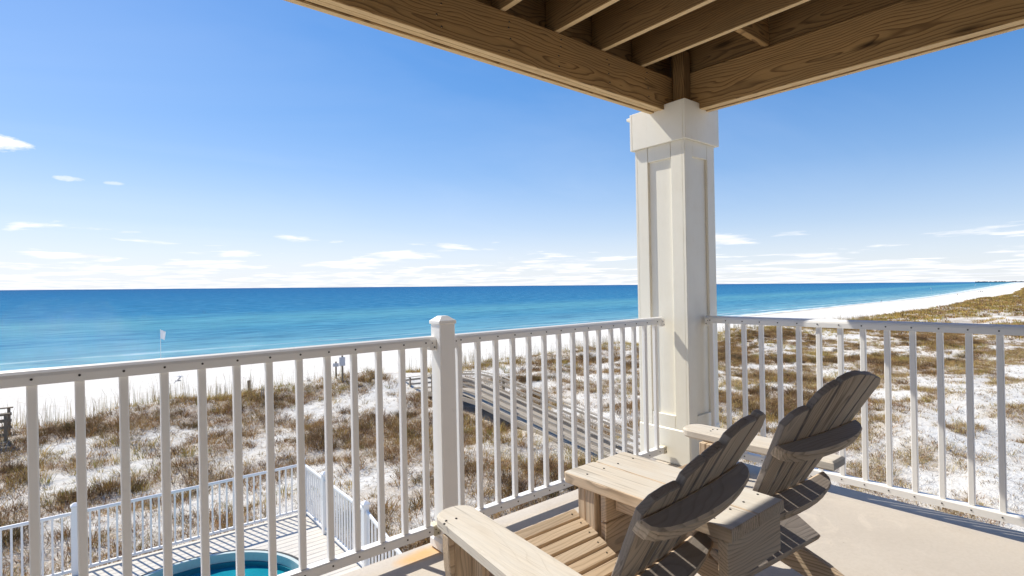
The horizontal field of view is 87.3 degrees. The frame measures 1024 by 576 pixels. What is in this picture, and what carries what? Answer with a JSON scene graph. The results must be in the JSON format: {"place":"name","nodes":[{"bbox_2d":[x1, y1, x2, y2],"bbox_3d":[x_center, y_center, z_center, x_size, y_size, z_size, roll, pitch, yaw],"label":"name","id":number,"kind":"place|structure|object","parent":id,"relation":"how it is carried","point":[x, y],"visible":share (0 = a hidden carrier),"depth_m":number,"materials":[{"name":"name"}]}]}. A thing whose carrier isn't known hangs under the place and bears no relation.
{"place":"outdoors","nodes":[
{"label":"outdoors","id":0,"kind":"place"},
{"bbox_2d":[0,282,1022,371],"bbox_3d":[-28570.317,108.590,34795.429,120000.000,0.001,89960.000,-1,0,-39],"label":"sea","id":1,"kind":"structure","parent":0,"point":[47,328],"depth_m":218.62,"materials":[{"name":"liquid"}]},
{"bbox_2d":[0,282,1023,575],"bbox_3d":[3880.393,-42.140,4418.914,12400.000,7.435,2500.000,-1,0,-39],"label":"ground","id":2,"kind":"structure","parent":0,"point":[98,390],"depth_m":25.95,"materials":[{"name":"white sand"}]},
{"bbox_2d":[0,407,12,440],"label":"dune crossover","id":3,"kind":"object","parent":2,"relation":"on","point":[7,420],"visible":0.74,"depth_m":23.01,"materials":[{"name":"grey wood"}]},
{"bbox_2d":[160,329,165,357],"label":"beach flag","id":4,"kind":"object","parent":2,"relation":"on","point":[162,334],"visible":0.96,"depth_m":60.06,"materials":[{"name":"white fabric"}]},
{"bbox_2d":[333,362,338,378],"bbox_3d":[-11.483,5.554,35.012,0.360,1.500,0.137,-1,0,-14],"label":"dune sign","id":5,"kind":"object","parent":2,"relation":"on","point":[335,364],"visible":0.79,"depth_m":34.97,"materials":[{"name":"white metal"}]},
{"bbox_2d":[339,355,344,381],"bbox_3d":[-10.749,5.353,34.011,0.360,2.150,0.137,-1,0,-14],"label":"dune sign","id":6,"kind":"object","parent":2,"relation":"on","point":[341,361],"visible":0.79,"depth_m":33.96,"materials":[{"name":"white metal"}]},
{"bbox_2d":[0,312,885,451],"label":"sea oats","id":7,"kind":"object","parent":2,"relation":"on","point":[250,386],"visible":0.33,"depth_m":31.54,"materials":[{"name":"beige plant"}]},
{"bbox_2d":[0,326,1023,575],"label":"dune scrub","id":8,"kind":"object","parent":2,"relation":"on","point":[394,424],"visible":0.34,"depth_m":23.93,"materials":[{"name":"brown plant"}]},
{"bbox_2d":[0,328,1023,574],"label":"sand sprigs","id":9,"kind":"object","parent":2,"relation":"on","point":[566,422],"visible":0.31,"depth_m":23.76,"materials":[{"name":"brown plant"}]},
{"bbox_2d":[406,371,656,460],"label":"boardwalk","id":10,"kind":"structure","parent":2,"relation":"on","point":[487,402],"depth_m":25.70,"materials":[{"name":"grey wood"}]},
{"bbox_2d":[770,287,1023,339],"bbox_3d":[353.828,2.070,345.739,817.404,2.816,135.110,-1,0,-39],"label":"dune grass","id":11,"kind":"structure","parent":2,"relation":"on","point":[991,303],"depth_m":125.33,"materials":[{"name":"brown plant"}]},
{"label":"pool deck frame","id":12,"kind":"structure","parent":2,"relation":"on","visible":0},
{"bbox_2d":[67,513,361,575],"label":"pool deck","id":13,"kind":"structure","parent":12,"relation":"on","point":[255,536],"depth_m":9.20,"materials":[{"name":"white wood"}]},
{"bbox_2d":[70,502,77,575],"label":"fence post","id":14,"kind":"object","parent":13,"relation":"on","point":[74,538],"visible":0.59,"depth_m":8.32,"materials":[{"name":"white plastic"}]},
{"bbox_2d":[0,512,71,575],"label":"pool fence","id":15,"kind":"object","parent":14,"relation":"attached to","point":[42,520],"visible":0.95,"depth_m":8.11,"materials":[{"name":"white plastic"}]},
{"bbox_2d":[87,464,297,567],"bbox_3d":[-5.445,3.929,9.484,3.300,0.932,0.046,-1,0,-39],"label":"pool fence","id":16,"kind":"object","parent":13,"relation":"on","point":[159,546],"visible":0.75,"depth_m":9.28,"materials":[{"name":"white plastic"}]},
{"bbox_2d":[141,549,298,575],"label":"plunge pool","id":17,"kind":"structure","parent":13,"relation":"in","point":[223,563],"depth_m":8.82,"materials":[{"name":"liquid"}]},
{"bbox_2d":[320,471,325,534],"bbox_3d":[-3.387,3.872,9.695,0.115,1.120,0.115,-1,0,-39],"label":"fence post","id":18,"kind":"object","parent":13,"relation":"on","point":[323,503],"visible":0.56,"depth_m":9.65,"materials":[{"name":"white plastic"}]},
{"bbox_2d":[305,464,321,527],"bbox_3d":[-3.729,3.911,10.125,0.046,0.932,1.020,-1,0,-39],"label":"pool fence","id":19,"kind":"object","parent":18,"relation":"attached to","point":[310,473],"visible":0.84,"depth_m":10.12,"materials":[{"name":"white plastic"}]},
{"bbox_2d":[325,485,361,565],"bbox_3d":[-2.822,3.908,9.020,0.046,0.932,1.660,-1,0,-39],"label":"pool fence","id":20,"kind":"object","parent":13,"relation":"on","point":[347,498],"visible":0.5,"depth_m":8.99,"materials":[{"name":"white plastic"}]},
{"bbox_2d":[360,500,369,566],"bbox_3d":[-2.276,3.868,8.343,0.115,1.120,0.115,-1,0,-39],"label":"fence post","id":21,"kind":"object","parent":13,"relation":"on","point":[365,504],"visible":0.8,"depth_m":8.30,"materials":[{"name":"white plastic"}]},
{"bbox_2d":[366,510,401,564],"bbox_3d":[-1.633,4.113,7.576,0.046,1.350,1.900,-1,0,-39],"label":"pool fence","id":22,"kind":"object","parent":21,"relation":"attached to","point":[374,521],"visible":0.38,"depth_m":8.08,"materials":[{"name":"white plastic"}]},
{"bbox_2d":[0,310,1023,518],"bbox_3d":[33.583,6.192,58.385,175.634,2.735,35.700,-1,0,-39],"label":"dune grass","id":23,"kind":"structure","parent":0,"point":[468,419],"depth_m":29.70,"materials":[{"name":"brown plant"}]},
{"bbox_2d":[0,0,1023,289],"label":"sky","id":24,"kind":"structure","parent":0,"point":[145,144],"materials":[{"name":"blue"}]},
{"bbox_2d":[341,460,1023,575],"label":"balcony floor","id":25,"kind":"structure","parent":0,"point":[863,534],"depth_m":2.53,"materials":[{"name":"beige concrete"}]},
{"bbox_2d":[429,315,457,552],"bbox_3d":[-0.321,0.685,2.570,0.125,1.105,0.126,-1,0,-39],"label":"newel post","id":26,"kind":"object","parent":25,"relation":"on","point":[444,421],"visible":0.69,"depth_m":2.54,"materials":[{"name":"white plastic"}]},
{"bbox_2d":[0,336,439,575],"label":"balcony railing","id":27,"kind":"object","parent":26,"relation":"attached to","point":[31,380],"visible":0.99,"depth_m":2.01,"materials":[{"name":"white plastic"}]},
{"bbox_2d":[455,317,666,515],"bbox_3d":[0.374,0.681,3.159,1.736,0.940,0.056,-1,0,-39],"label":"balcony railing","id":28,"kind":"object","parent":26,"relation":"attached to","point":[516,498],"visible":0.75,"depth_m":3.00,"materials":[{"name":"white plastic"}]},
{"bbox_2d":[437,370,880,575],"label":"double adirondack chair","id":29,"kind":"object","parent":25,"relation":"on","point":[705,512],"visible":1,"depth_m":1.64,"materials":[{"name":"brown wood"}]},
{"bbox_2d":[626,98,719,465],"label":"porch column","id":30,"kind":"structure","parent":25,"relation":"on","point":[673,144],"depth_m":3.72,"materials":[{"name":"beige paint"}]},
{"bbox_2d":[284,0,1023,113],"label":"overhead deck","id":31,"kind":"structure","parent":30,"relation":"on","point":[649,56],"depth_m":3.03,"materials":[{"name":"brown wood"}]},
{"bbox_2d":[705,316,1023,526],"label":"balcony railing","id":32,"kind":"object","parent":30,"relation":"attached to","point":[970,506],"visible":0.83,"depth_m":2.89,"materials":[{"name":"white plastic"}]},
{"bbox_2d":[566,330,1023,526],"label":"sparse dune grass","id":33,"kind":"structure","parent":0,"point":[906,387],"depth_m":31.53,"materials":[{"name":"brown plant"}]},
{"bbox_2d":[975,281,1023,282],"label":"coast","id":34,"kind":"structure","parent":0,"point":[996,281],"depth_m":6634.95,"materials":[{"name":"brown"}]}
]}

